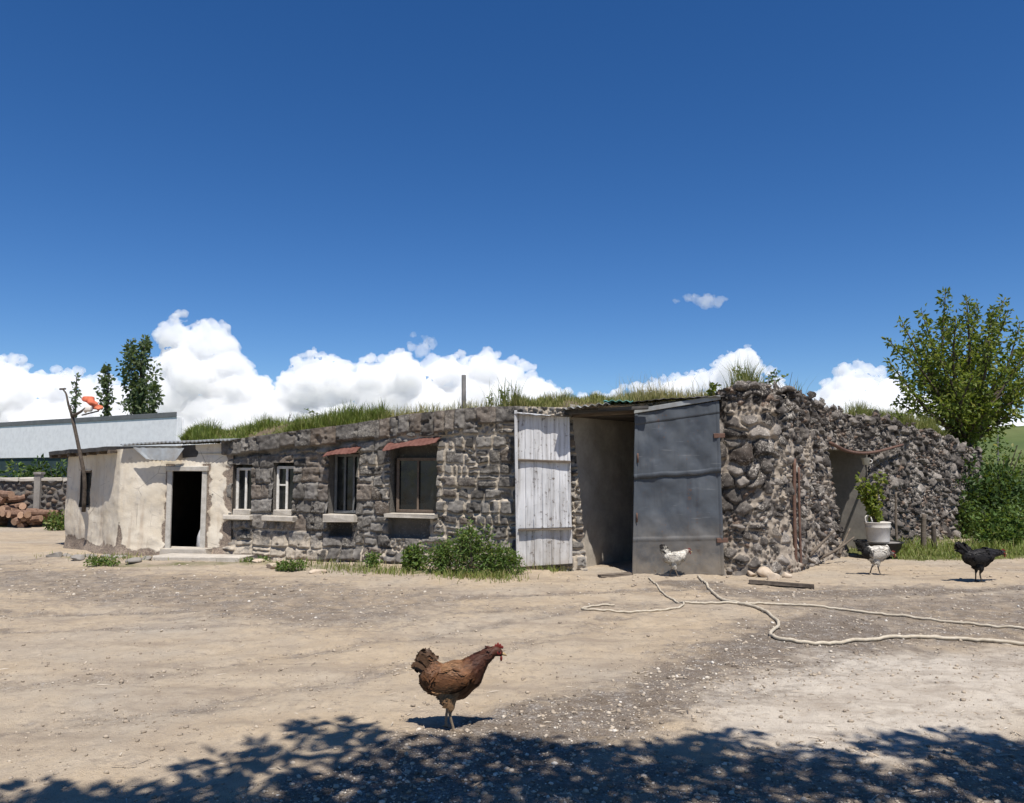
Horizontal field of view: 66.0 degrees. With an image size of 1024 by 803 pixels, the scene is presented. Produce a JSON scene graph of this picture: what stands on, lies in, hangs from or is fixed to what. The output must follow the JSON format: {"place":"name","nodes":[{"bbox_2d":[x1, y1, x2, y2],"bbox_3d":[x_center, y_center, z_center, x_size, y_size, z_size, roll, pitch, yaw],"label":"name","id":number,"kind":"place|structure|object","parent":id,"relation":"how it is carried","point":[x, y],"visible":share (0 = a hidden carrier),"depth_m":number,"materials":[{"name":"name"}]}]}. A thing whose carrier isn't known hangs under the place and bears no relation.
{"place":"outdoors","nodes":[
{"label":"outdoors","id":0,"kind":"place"},
{"bbox_2d":[11,545,861,583],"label":"weeds","id":1,"kind":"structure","parent":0,"point":[476,575],"depth_m":12.04,"materials":[{"name":"green plant"}]},
{"bbox_2d":[0,526,1023,802],"bbox_3d":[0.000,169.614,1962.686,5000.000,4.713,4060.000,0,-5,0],"label":"ground","id":2,"kind":"structure","parent":0,"point":[576,638],"depth_m":5.96,"materials":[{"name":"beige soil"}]},
{"bbox_2d":[0,520,7,525],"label":"log","id":3,"kind":"object","parent":2,"relation":"on","point":[4,523],"visible":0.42,"depth_m":22.09,"materials":[{"name":"brown wood"}]},
{"bbox_2d":[0,516,8,520],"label":"log","id":4,"kind":"object","parent":3,"relation":"on","point":[4,518],"visible":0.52,"depth_m":22.03,"materials":[{"name":"brown wood"}]},
{"bbox_2d":[0,460,27,477],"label":"garden bush","id":5,"kind":"object","parent":2,"relation":"on","point":[14,472],"visible":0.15,"depth_m":25.29,"materials":[{"name":"green plant"}]},
{"bbox_2d":[17,522,28,527],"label":"log","id":6,"kind":"object","parent":2,"relation":"on","point":[23,525],"visible":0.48,"depth_m":21.60,"materials":[{"name":"brown wood"}]},
{"bbox_2d":[11,517,23,524],"bbox_3d":[-13.460,3.229,21.878,0.228,0.240,0.870,-29,0,15],"label":"log","id":7,"kind":"object","parent":6,"relation":"on","point":[16,521],"visible":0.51,"depth_m":21.48,"materials":[{"name":"brown wood"}]},
{"bbox_2d":[21,510,30,517],"bbox_3d":[-13.468,3.091,21.779,0.192,0.206,0.839,4,-7,-41],"label":"log","id":8,"kind":"object","parent":7,"relation":"on","point":[26,514],"visible":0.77,"depth_m":21.48,"materials":[{"name":"brown wood"}]},
{"bbox_2d":[0,477,66,525],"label":"yard wall","id":9,"kind":"structure","parent":2,"relation":"on","point":[53,493],"depth_m":22.25,"materials":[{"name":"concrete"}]},
{"bbox_2d":[28,522,42,525],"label":"log","id":10,"kind":"object","parent":2,"relation":"on","point":[36,523],"visible":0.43,"depth_m":21.97,"materials":[{"name":"brown wood"}]},
{"bbox_2d":[23,453,51,477],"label":"garden bush","id":11,"kind":"object","parent":2,"relation":"on","point":[31,468],"visible":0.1,"depth_m":25.41,"materials":[{"name":"green plant"}]},
{"bbox_2d":[32,472,45,526],"bbox_3d":[-13.352,2.775,22.207,0.228,1.592,0.226,0,-5,0],"label":"stone post","id":12,"kind":"object","parent":2,"relation":"on","point":[37,494],"visible":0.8,"depth_m":22.16,"materials":[{"name":"grey paint"}]},
{"bbox_2d":[42,509,64,530],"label":"weed clump","id":13,"kind":"object","parent":2,"relation":"on","point":[56,523],"visible":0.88,"depth_m":20.54,"materials":[{"name":"green plant"}]},
{"bbox_2d":[46,552,62,556],"bbox_3d":[-8.036,2.703,13.884,0.228,0.108,0.246,0,-5,0],"label":"foot stone","id":14,"kind":"object","parent":2,"relation":"on","point":[58,554],"visible":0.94,"depth_m":13.81,"materials":[{"name":"grey paint"}]},
{"bbox_2d":[49,459,66,477],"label":"garden bush","id":15,"kind":"object","parent":2,"relation":"on","point":[58,473],"visible":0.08,"depth_m":25.33,"materials":[{"name":"green plant"}]},
{"bbox_2d":[69,372,81,417],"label":"bare sapling","id":16,"kind":"object","parent":2,"relation":"on","point":[75,403],"visible":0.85,"depth_m":60.16,"materials":[{"name":"green plant"}]},
{"bbox_2d":[70,554,84,560],"bbox_3d":[-7.427,2.683,13.513,0.211,0.126,0.226,0,-5,0],"label":"foot stone","id":17,"kind":"object","parent":2,"relation":"on","point":[78,557],"visible":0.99,"depth_m":13.45,"materials":[{"name":"grey paint"}]},
{"bbox_2d":[0,412,183,477],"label":"white shed","id":18,"kind":"structure","parent":2,"relation":"on","point":[25,442],"depth_m":50.34,"materials":[{"name":"white metal"}]},
{"bbox_2d":[83,555,120,566],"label":"weed clump","id":19,"kind":"object","parent":2,"relation":"on","point":[96,560],"visible":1,"depth_m":12.98,"materials":[{"name":"green plant"}]},
{"bbox_2d":[93,362,116,415],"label":"poplar tree","id":20,"kind":"object","parent":2,"relation":"on","point":[104,381],"visible":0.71,"depth_m":72.12,"materials":[{"name":"green plant"}]},
{"bbox_2d":[125,557,141,562],"bbox_3d":[-6.323,2.666,13.226,0.168,0.095,0.298,-2,-5,21],"label":"foot stone","id":21,"kind":"object","parent":2,"relation":"on","point":[135,560],"visible":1,"depth_m":13.17,"materials":[{"name":"grey paint"}]},
{"bbox_2d":[115,334,163,414],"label":"poplar tree","id":22,"kind":"object","parent":2,"relation":"on","point":[138,387],"visible":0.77,"depth_m":71.83,"materials":[{"name":"green plant"}]},
{"bbox_2d":[49,438,237,555],"bbox_3d":[-7.252,2.063,17.265,4.654,2.630,5.885,0,-5,0],"label":"plastered annex","id":23,"kind":"object","parent":2,"relation":"on","point":[147,500],"visible":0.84,"depth_m":14.63,"materials":[{"name":"beige paint"}]},
{"bbox_2d":[59,388,98,511],"bbox_3d":[-8.345,0.930,15.204,0.836,2.394,0.321,0,-5,0],"label":"leaning pole","id":24,"kind":"object","parent":23,"relation":"attached to","point":[84,479],"visible":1,"depth_m":15.19,"materials":[{"name":"brown wood"}]},
{"bbox_2d":[82,396,102,412],"bbox_3d":[-8.047,0.061,15.112,0.373,0.330,0.215,0,-5,0],"label":"cloth bundle","id":25,"kind":"object","parent":24,"relation":"attached to","point":[91,402],"visible":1,"depth_m":15.07,"materials":[{"name":"orange fabric"}]},
{"bbox_2d":[79,470,91,508],"bbox_3d":[-8.411,1.745,15.721,0.467,0.751,0.441,-4,-6,40],"label":"window","id":26,"kind":"structure","parent":23,"relation":"in","point":[88,473],"depth_m":15.78,"materials":[{"name":"paint"}]},
{"bbox_2d":[142,556,151,559],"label":"foot stone","id":27,"kind":"object","parent":2,"relation":"on","point":[148,557],"visible":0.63,"depth_m":13.69,"materials":[{"name":"grey paint"}]},
{"bbox_2d":[143,381,164,413],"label":"poplar tree","id":28,"kind":"object","parent":2,"relation":"on","point":[154,389],"visible":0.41,"depth_m":64.08,"materials":[{"name":"green plant"}]},
{"bbox_2d":[196,530,199,546],"bbox_3d":[-5.799,2.579,15.028,0.394,0.602,0.374,0,-5,0],"label":"sack","id":29,"kind":"object","parent":2,"relation":"on","point":[198,541],"visible":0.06,"depth_m":14.89,"materials":[{"name":"white fabric"}]},
{"bbox_2d":[152,546,253,561],"bbox_3d":[-5.479,2.738,13.964,2.031,0.211,1.134,-1,-5,11],"label":"doorstep","id":30,"kind":"object","parent":2,"relation":"on","point":[180,553],"visible":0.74,"depth_m":13.61,"materials":[{"name":"concrete"}]},
{"bbox_2d":[241,555,271,562],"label":"weed clump","id":31,"kind":"object","parent":2,"relation":"on","point":[258,557],"visible":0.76,"depth_m":13.12,"materials":[{"name":"green plant"}]},
{"bbox_2d":[252,559,264,562],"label":"foot stone","id":32,"kind":"object","parent":2,"relation":"on","point":[257,560],"visible":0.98,"depth_m":12.99,"materials":[{"name":"beige stone"}]},
{"bbox_2d":[266,563,280,568],"bbox_3d":[-3.808,2.636,12.615,0.196,0.123,0.231,-4,-7,42],"label":"foot stone","id":33,"kind":"object","parent":2,"relation":"on","point":[270,566],"visible":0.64,"depth_m":12.52,"materials":[{"name":"beige stone"}]},
{"bbox_2d":[273,559,308,571],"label":"weed clump","id":34,"kind":"object","parent":2,"relation":"on","point":[284,565],"visible":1,"depth_m":12.35,"materials":[{"name":"green plant"}]},
{"bbox_2d":[308,569,326,573],"bbox_3d":[-3.017,2.633,12.183,0.290,0.091,0.233,2,-5,-27],"label":"foot stone","id":35,"kind":"object","parent":2,"relation":"on","point":[315,571],"visible":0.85,"depth_m":12.08,"materials":[{"name":"beige stone"}]},
{"bbox_2d":[363,551,381,567],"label":"weed clump","id":36,"kind":"object","parent":2,"relation":"on","point":[371,557],"visible":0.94,"depth_m":12.53,"materials":[{"name":"green plant"}]},
{"bbox_2d":[400,541,428,570],"bbox_3d":[-1.512,2.438,12.300,0.472,0.501,0.390,0,-5,0],"label":"weed clump","id":37,"kind":"object","parent":2,"relation":"on","point":[412,556],"visible":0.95,"depth_m":12.25,"materials":[{"name":"green plant"}]},
{"bbox_2d":[421,532,460,574],"bbox_3d":[-1.074,2.347,12.115,0.653,0.663,0.500,3,-6,-31],"label":"weed clump","id":38,"kind":"object","parent":2,"relation":"on","point":[443,559],"visible":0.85,"depth_m":12.02,"materials":[{"name":"green plant"}]},
{"bbox_2d":[411,643,506,731],"bbox_3d":[-0.328,1.756,4.875,0.595,0.524,0.258,0,-5,0],"label":"hen","id":39,"kind":"object","parent":2,"relation":"on","point":[448,684],"visible":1,"depth_m":4.82,"materials":[{"name":"brown"}]},
{"bbox_2d":[446,516,501,575],"bbox_3d":[-0.562,2.198,11.902,0.863,0.929,0.558,0,-5,0],"label":"weed clump","id":40,"kind":"object","parent":2,"relation":"on","point":[468,550],"visible":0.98,"depth_m":11.85,"materials":[{"name":"green plant"}]},
{"bbox_2d":[483,541,526,574],"bbox_3d":[-0.097,2.373,11.890,0.640,0.552,0.512,-2,-5,21],"label":"weed clump","id":41,"kind":"object","parent":2,"relation":"on","point":[505,563],"visible":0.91,"depth_m":11.82,"materials":[{"name":"green plant"}]},
{"bbox_2d":[184,375,983,575],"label":"stone barn","id":42,"kind":"structure","parent":2,"relation":"on","point":[707,481],"depth_m":13.13,"materials":[{"name":"stone"}]},
{"bbox_2d":[223,465,252,519],"bbox_3d":[-4.934,1.670,14.579,0.597,1.023,0.499,-2,-5,19],"label":"window","id":43,"kind":"structure","parent":42,"relation":"in","point":[242,508],"depth_m":14.59,"materials":[{"name":"white wood"}]},
{"bbox_2d":[261,463,297,521],"bbox_3d":[-4.104,1.633,14.294,0.671,1.056,0.493,-2,-5,19],"label":"window","id":44,"kind":"structure","parent":42,"relation":"in","point":[283,486],"depth_m":14.30,"materials":[{"name":"white wood"}]},
{"bbox_2d":[306,409,346,418],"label":"roof weed","id":45,"kind":"object","parent":42,"relation":"on","point":[318,413],"visible":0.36,"depth_m":14.52,"materials":[{"name":"green plant"}]},
{"bbox_2d":[322,446,360,521],"bbox_3d":[-2.905,1.440,13.883,0.670,1.338,0.607,-2,-5,19],"label":"window","id":46,"kind":"structure","parent":42,"relation":"in","point":[343,462],"depth_m":14.00,"materials":[{"name":"grey wood"}]},
{"bbox_2d":[382,436,441,518],"bbox_3d":[-1.630,1.284,13.458,0.996,1.373,0.625,-2,-5,19],"label":"window","id":47,"kind":"structure","parent":42,"relation":"in","point":[414,472],"depth_m":13.53,"materials":[{"name":"brown wood"}]},
{"bbox_2d":[514,410,572,568],"bbox_3d":[0.489,1.387,12.466,0.913,2.499,0.203,-1,-5,8],"label":"barn door","id":48,"kind":"structure","parent":42,"relation":"in","point":[542,443],"depth_m":12.47,"materials":[{"name":"white paint"}]},
{"bbox_2d":[178,352,947,444],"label":"roof grass","id":49,"kind":"structure","parent":42,"relation":"on","point":[207,430],"depth_m":14.05,"materials":[{"name":"green plant"}]},
{"bbox_2d":[632,395,727,574],"bbox_3d":[2.566,1.274,12.159,1.449,2.742,0.162,-1,-5,7],"label":"barn door","id":50,"kind":"structure","parent":42,"relation":"in","point":[677,497],"depth_m":12.14,"materials":[{"name":"grey metal"}]},
{"bbox_2d":[705,382,720,395],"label":"roof weed","id":51,"kind":"object","parent":42,"relation":"on","point":[712,388],"visible":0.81,"depth_m":12.91,"materials":[{"name":"green plant"}]},
{"bbox_2d":[732,366,788,385],"bbox_3d":[4.211,-0.336,13.377,1.001,0.558,0.385,0,-5,0],"label":"roof weed","id":52,"kind":"object","parent":42,"relation":"on","point":[770,380],"visible":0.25,"depth_m":13.37,"materials":[{"name":"green plant"}]},
{"bbox_2d":[808,530,834,556],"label":"dry branch","id":53,"kind":"object","parent":42,"relation":"on","point":[814,550],"visible":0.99,"depth_m":13.06,"materials":[{"name":"grey wood"}]},
{"bbox_2d":[819,537,854,559],"bbox_3d":[5.513,2.501,13.399,0.796,0.385,0.067,2,-5,-17],"label":"dry branch","id":54,"kind":"object","parent":42,"relation":"on","point":[833,551],"visible":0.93,"depth_m":13.36,"materials":[{"name":"grey wood"}]},
{"bbox_2d":[827,449,868,547],"bbox_3d":[6.069,2.060,15.427,2.257,2.224,2.403,0,-5,0],"label":"doorway","id":55,"kind":"structure","parent":42,"relation":"in","point":[845,466],"depth_m":16.22,"materials":[{"name":"grey paint"}]},
{"bbox_2d":[861,458,872,464],"bbox_3d":[6.985,1.180,15.558,0.198,0.135,0.172,4,-6,-37],"label":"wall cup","id":56,"kind":"object","parent":42,"relation":"attached to","point":[865,461],"depth_m":15.50,"materials":[{"name":"white ceramic"}]},
{"bbox_2d":[867,407,918,419],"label":"roof weed","id":57,"kind":"object","parent":42,"relation":"on","point":[901,415],"visible":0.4,"depth_m":17.91,"materials":[{"name":"green plant"}]},
{"bbox_2d":[597,572,632,577],"bbox_3d":[1.560,2.615,11.871,0.570,0.062,0.135,2,-5,-20],"label":"plank","id":58,"kind":"object","parent":2,"relation":"on","point":[614,574],"visible":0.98,"depth_m":11.82,"materials":[{"name":"brown wood"}]},
{"bbox_2d":[581,577,684,612],"bbox_3d":[1.841,2.458,10.044,1.050,0.074,2.961,-2,-5,25],"label":"garden hose","id":59,"kind":"object","parent":2,"relation":"on","point":[623,611],"visible":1,"depth_m":8.93,"materials":[{"name":"beige rubber"}]},
{"bbox_2d":[659,544,691,576],"bbox_3d":[2.449,2.373,11.794,0.508,0.474,0.222,0,-5,0],"label":"hen","id":60,"kind":"object","parent":2,"relation":"on","point":[675,559],"visible":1,"depth_m":11.75,"materials":[{"name":"white"}]},
{"bbox_2d":[747,570,755,576],"bbox_3d":[3.606,2.592,11.872,0.132,0.095,0.158,0,-5,0],"label":"pale stone","id":61,"kind":"object","parent":2,"relation":"on","point":[750,574],"visible":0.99,"depth_m":11.82,"materials":[{"name":"beige stone"}]},
{"bbox_2d":[757,566,773,576],"bbox_3d":[3.758,2.569,11.782,0.235,0.206,0.256,3,-6,-28],"label":"pale stone","id":62,"kind":"object","parent":2,"relation":"on","point":[763,571],"visible":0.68,"depth_m":11.70,"materials":[{"name":"beige stone"}]},
{"bbox_2d":[767,573,780,579],"bbox_3d":[3.760,2.516,11.337,0.146,0.104,0.158,2,-5,-23],"label":"pale stone","id":63,"kind":"object","parent":2,"relation":"on","point":[773,576],"visible":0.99,"depth_m":11.30,"materials":[{"name":"beige stone"}]},
{"bbox_2d":[749,579,813,587],"bbox_3d":[3.685,2.495,10.795,0.855,0.079,0.120,-1,-5,15],"label":"plank","id":64,"kind":"object","parent":2,"relation":"on","point":[776,583],"visible":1,"depth_m":10.77,"materials":[{"name":"brown wood"}]},
{"bbox_2d":[782,572,791,577],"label":"pale stone","id":65,"kind":"object","parent":2,"relation":"on","point":[786,575],"visible":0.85,"depth_m":11.54,"materials":[{"name":"beige stone"}]},
{"bbox_2d":[793,458,797,567],"bbox_3d":[4.458,1.779,12.418,0.060,1.763,0.234,-3,-5,27],"label":"iron pipe","id":66,"kind":"object","parent":2,"relation":"on","point":[794,517],"visible":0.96,"depth_m":12.36,"materials":[{"name":"brown metal"}]},
{"bbox_2d":[798,467,802,570],"bbox_3d":[4.568,1.853,12.514,0.043,1.620,0.212,-2,-5,22],"label":"iron pipe","id":67,"kind":"object","parent":2,"relation":"on","point":[799,525],"visible":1,"depth_m":12.48,"materials":[{"name":"brown metal"}]},
{"bbox_2d":[838,528,849,554],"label":"dry branch","id":68,"kind":"object","parent":2,"relation":"on","point":[841,549],"visible":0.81,"depth_m":14.29,"materials":[{"name":"wood"}]},
{"bbox_2d":[684,601,1023,629],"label":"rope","id":69,"kind":"object","parent":2,"relation":"on","point":[896,615],"visible":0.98,"depth_m":8.78,"materials":[{"name":"beige fabric"}]},
{"bbox_2d":[697,575,1023,645],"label":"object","id":70,"kind":"object","parent":2,"relation":"on","point":[777,626],"visible":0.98,"depth_m":7.40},
{"bbox_2d":[855,539,895,574],"bbox_3d":[5.536,2.357,11.988,0.627,0.544,0.284,0,-5,0],"label":"hen","id":71,"kind":"object","parent":2,"relation":"on","point":[877,555],"visible":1,"depth_m":11.93,"materials":[{"name":"white"}]},
{"bbox_2d":[853,539,903,557],"bbox_3d":[6.639,2.693,14.279,0.838,0.322,0.838,0,-5,0],"label":"cauldron","id":72,"kind":"object","parent":2,"relation":"on","point":[895,546],"visible":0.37,"depth_m":13.97,"materials":[{"name":"black metal"}]},
{"bbox_2d":[864,515,890,542],"bbox_3d":[6.628,2.298,14.312,0.479,0.490,0.453,0,-5,0],"label":"white tub","id":73,"kind":"object","parent":72,"relation":"on","point":[878,532],"visible":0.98,"depth_m":14.14,"materials":[{"name":"plastic"}]},
{"bbox_2d":[854,471,888,522],"bbox_3d":[6.507,1.761,14.379,0.588,0.992,0.552,0,-5,0],"label":"potted plant","id":74,"kind":"object","parent":73,"relation":"on","point":[871,505],"visible":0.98,"depth_m":14.29,"materials":[{"name":"green plant"}]},
{"bbox_2d":[895,492,898,540],"bbox_3d":[7.826,2.414,16.054,0.068,1.140,0.167,-3,-6,28],"label":"stake","id":75,"kind":"object","parent":2,"relation":"on","point":[896,532],"visible":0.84,"depth_m":16.04,"materials":[{"name":"wood"}]},
{"bbox_2d":[921,514,926,548],"bbox_3d":[8.175,2.581,15.650,0.127,0.692,0.105,0,-5,0],"label":"fence post","id":76,"kind":"object","parent":2,"relation":"on","point":[923,526],"visible":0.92,"depth_m":15.62,"materials":[{"name":"wood"}]},
{"bbox_2d":[931,525,936,546],"bbox_3d":[8.456,2.711,15.806,0.096,0.459,0.096,0,-5,0],"label":"fence post","id":77,"kind":"object","parent":2,"relation":"on","point":[933,533],"visible":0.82,"depth_m":15.78,"materials":[{"name":"grey wood"}]},
{"bbox_2d":[881,287,1023,450],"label":"walnut tree","id":78,"kind":"object","parent":2,"relation":"on","point":[967,399],"visible":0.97,"depth_m":20.07,"materials":[{"name":"green plant"}]},
{"bbox_2d":[953,497,980,538],"bbox_3d":[10.345,2.708,18.111,0.804,1.048,0.758,3,-6,-33],"label":"nettle patch","id":79,"kind":"object","parent":2,"relation":"on","point":[967,521],"visible":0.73,"depth_m":18.00,"materials":[{"name":"green plant"}]},
{"bbox_2d":[954,541,1007,581],"bbox_3d":[6.657,2.264,11.176,0.756,0.577,0.284,0,-5,0],"label":"hen","id":80,"kind":"object","parent":2,"relation":"on","point":[980,559],"visible":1,"depth_m":11.13,"materials":[{"name":"black"}]},
{"bbox_2d":[953,441,1016,531],"bbox_3d":[10.747,2.071,18.898,2.658,2.492,1.989,0,-5,0],"label":"dark bush","id":81,"kind":"object","parent":2,"relation":"on","point":[974,491],"visible":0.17,"depth_m":18.38,"materials":[{"name":"green plant"}]},
{"bbox_2d":[967,499,1023,546],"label":"nettle patch","id":82,"kind":"object","parent":2,"relation":"on","point":[1009,527],"visible":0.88,"depth_m":16.18,"materials":[{"name":"green plant"}]},
{"bbox_2d":[969,460,1023,523],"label":"dark bush","id":83,"kind":"object","parent":2,"relation":"on","point":[1002,495],"visible":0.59,"depth_m":18.28,"materials":[{"name":"green plant"}]},
{"bbox_2d":[997,425,998,478],"bbox_3d":[15.392,1.849,24.933,0.361,3.768,0.058,0,-5,0],"label":"thin pole","id":84,"kind":"object","parent":2,"relation":"on","point":[998,446],"visible":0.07,"depth_m":24.94,"materials":[{"name":"brown wood"}]},
{"bbox_2d":[974,429,1023,484],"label":"bush","id":85,"kind":"object","parent":2,"relation":"on","point":[1017,468],"visible":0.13,"depth_m":23.93,"materials":[{"name":"green plant"}]},
{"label":"log","id":86,"kind":"object","parent":2,"relation":"on","visible":0},
{"bbox_2d":[17,512,31,519],"bbox_3d":[-13.357,3.228,21.890,0.240,0.228,0.870,13,-19,10],"label":"log","id":87,"kind":"object","parent":86,"relation":"on","point":[20,515],"visible":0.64,"depth_m":21.50,"materials":[{"name":"brown wood"}]},
{"bbox_2d":[11,515,42,521],"bbox_3d":[-13.445,3.239,21.870,0.838,0.201,0.201,-1,-5,7],"label":"log","id":88,"kind":"object","parent":87,"relation":"on","point":[38,518],"visible":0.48,"depth_m":21.79,"materials":[{"name":"brown wood"}]},
{"bbox_2d":[0,0,1023,444],"label":"sky","id":89,"kind":"structure","parent":0,"point":[299,205],"materials":[{"name":"blue"}]},
{"bbox_2d":[891,534,1023,561],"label":"verge grass","id":90,"kind":"structure","parent":0,"point":[946,545],"depth_m":15.27,"materials":[{"name":"green plant"}]},
{"bbox_2d":[974,426,1023,477],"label":"hill","id":91,"kind":"structure","parent":0,"point":[1015,436],"depth_m":134.45,"materials":[{"name":"green plant"}]},
{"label":"log","id":92,"kind":"object","parent":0,"visible":0},
{"bbox_2d":[0,510,16,516],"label":"log","id":93,"kind":"object","parent":92,"relation":"on","point":[3,513],"visible":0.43,"depth_m":21.48,"materials":[{"name":"brown wood"}]},
{"bbox_2d":[0,505,17,511],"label":"log","id":94,"kind":"object","parent":93,"relation":"on","point":[6,507],"visible":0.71,"depth_m":21.70,"materials":[{"name":"brown wood"}]},
{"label":"log","id":95,"kind":"object","parent":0,"visible":0},
{"bbox_2d":[0,496,5,503],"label":"log","id":96,"kind":"object","parent":95,"relation":"on","point":[2,500],"visible":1,"depth_m":21.77,"materials":[{"name":"brown wood"}]},
{"bbox_2d":[0,490,14,497],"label":"log","id":97,"kind":"object","parent":96,"relation":"on","point":[7,494],"visible":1,"depth_m":21.75,"materials":[{"name":"brown wood"}]},
{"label":"log","id":98,"kind":"object","parent":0,"visible":0},
{"bbox_2d":[6,511,16,517],"bbox_3d":[-13.619,3.110,21.884,0.212,0.208,0.842,-5,-3,13],"label":"log","id":99,"kind":"object","parent":98,"relation":"on","point":[11,514],"visible":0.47,"depth_m":21.51,"materials":[{"name":"brown wood"}]},
{"bbox_2d":[14,510,50,515],"bbox_3d":[-13.302,3.098,21.894,0.881,0.188,0.182,2,35,-25],"label":"log","id":100,"kind":"object","parent":99,"relation":"on","point":[39,512],"visible":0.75,"depth_m":21.89,"materials":[{"name":"brown wood"}]},
{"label":"log","id":101,"kind":"object","parent":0,"visible":0},
{"bbox_2d":[27,508,58,516],"bbox_3d":[-13.165,3.120,22.109,0.870,0.240,0.228,6,37,-2],"label":"log","id":102,"kind":"object","parent":101,"relation":"on","point":[46,515],"visible":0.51,"depth_m":22.05,"materials":[{"name":"brown wood"}]},
{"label":"log","id":103,"kind":"object","parent":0,"visible":0},
{"bbox_2d":[19,503,27,509],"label":"log","id":104,"kind":"object","parent":103,"relation":"on","point":[23,506],"visible":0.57,"depth_m":22.05,"materials":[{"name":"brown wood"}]},
{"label":"log","id":105,"kind":"object","parent":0,"visible":0},
{"bbox_2d":[1,502,23,508],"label":"log","id":106,"kind":"object","parent":105,"relation":"on","point":[17,504],"visible":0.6,"depth_m":22.10,"materials":[{"name":"brown wood"}]},
{"bbox_2d":[5,494,25,502],"bbox_3d":[-14.024,2.734,22.141,0.648,0.217,0.207,-5,12,-30],"label":"log","id":107,"kind":"object","parent":106,"relation":"on","point":[16,498],"visible":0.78,"depth_m":22.12,"materials":[{"name":"brown wood"}]}
]}

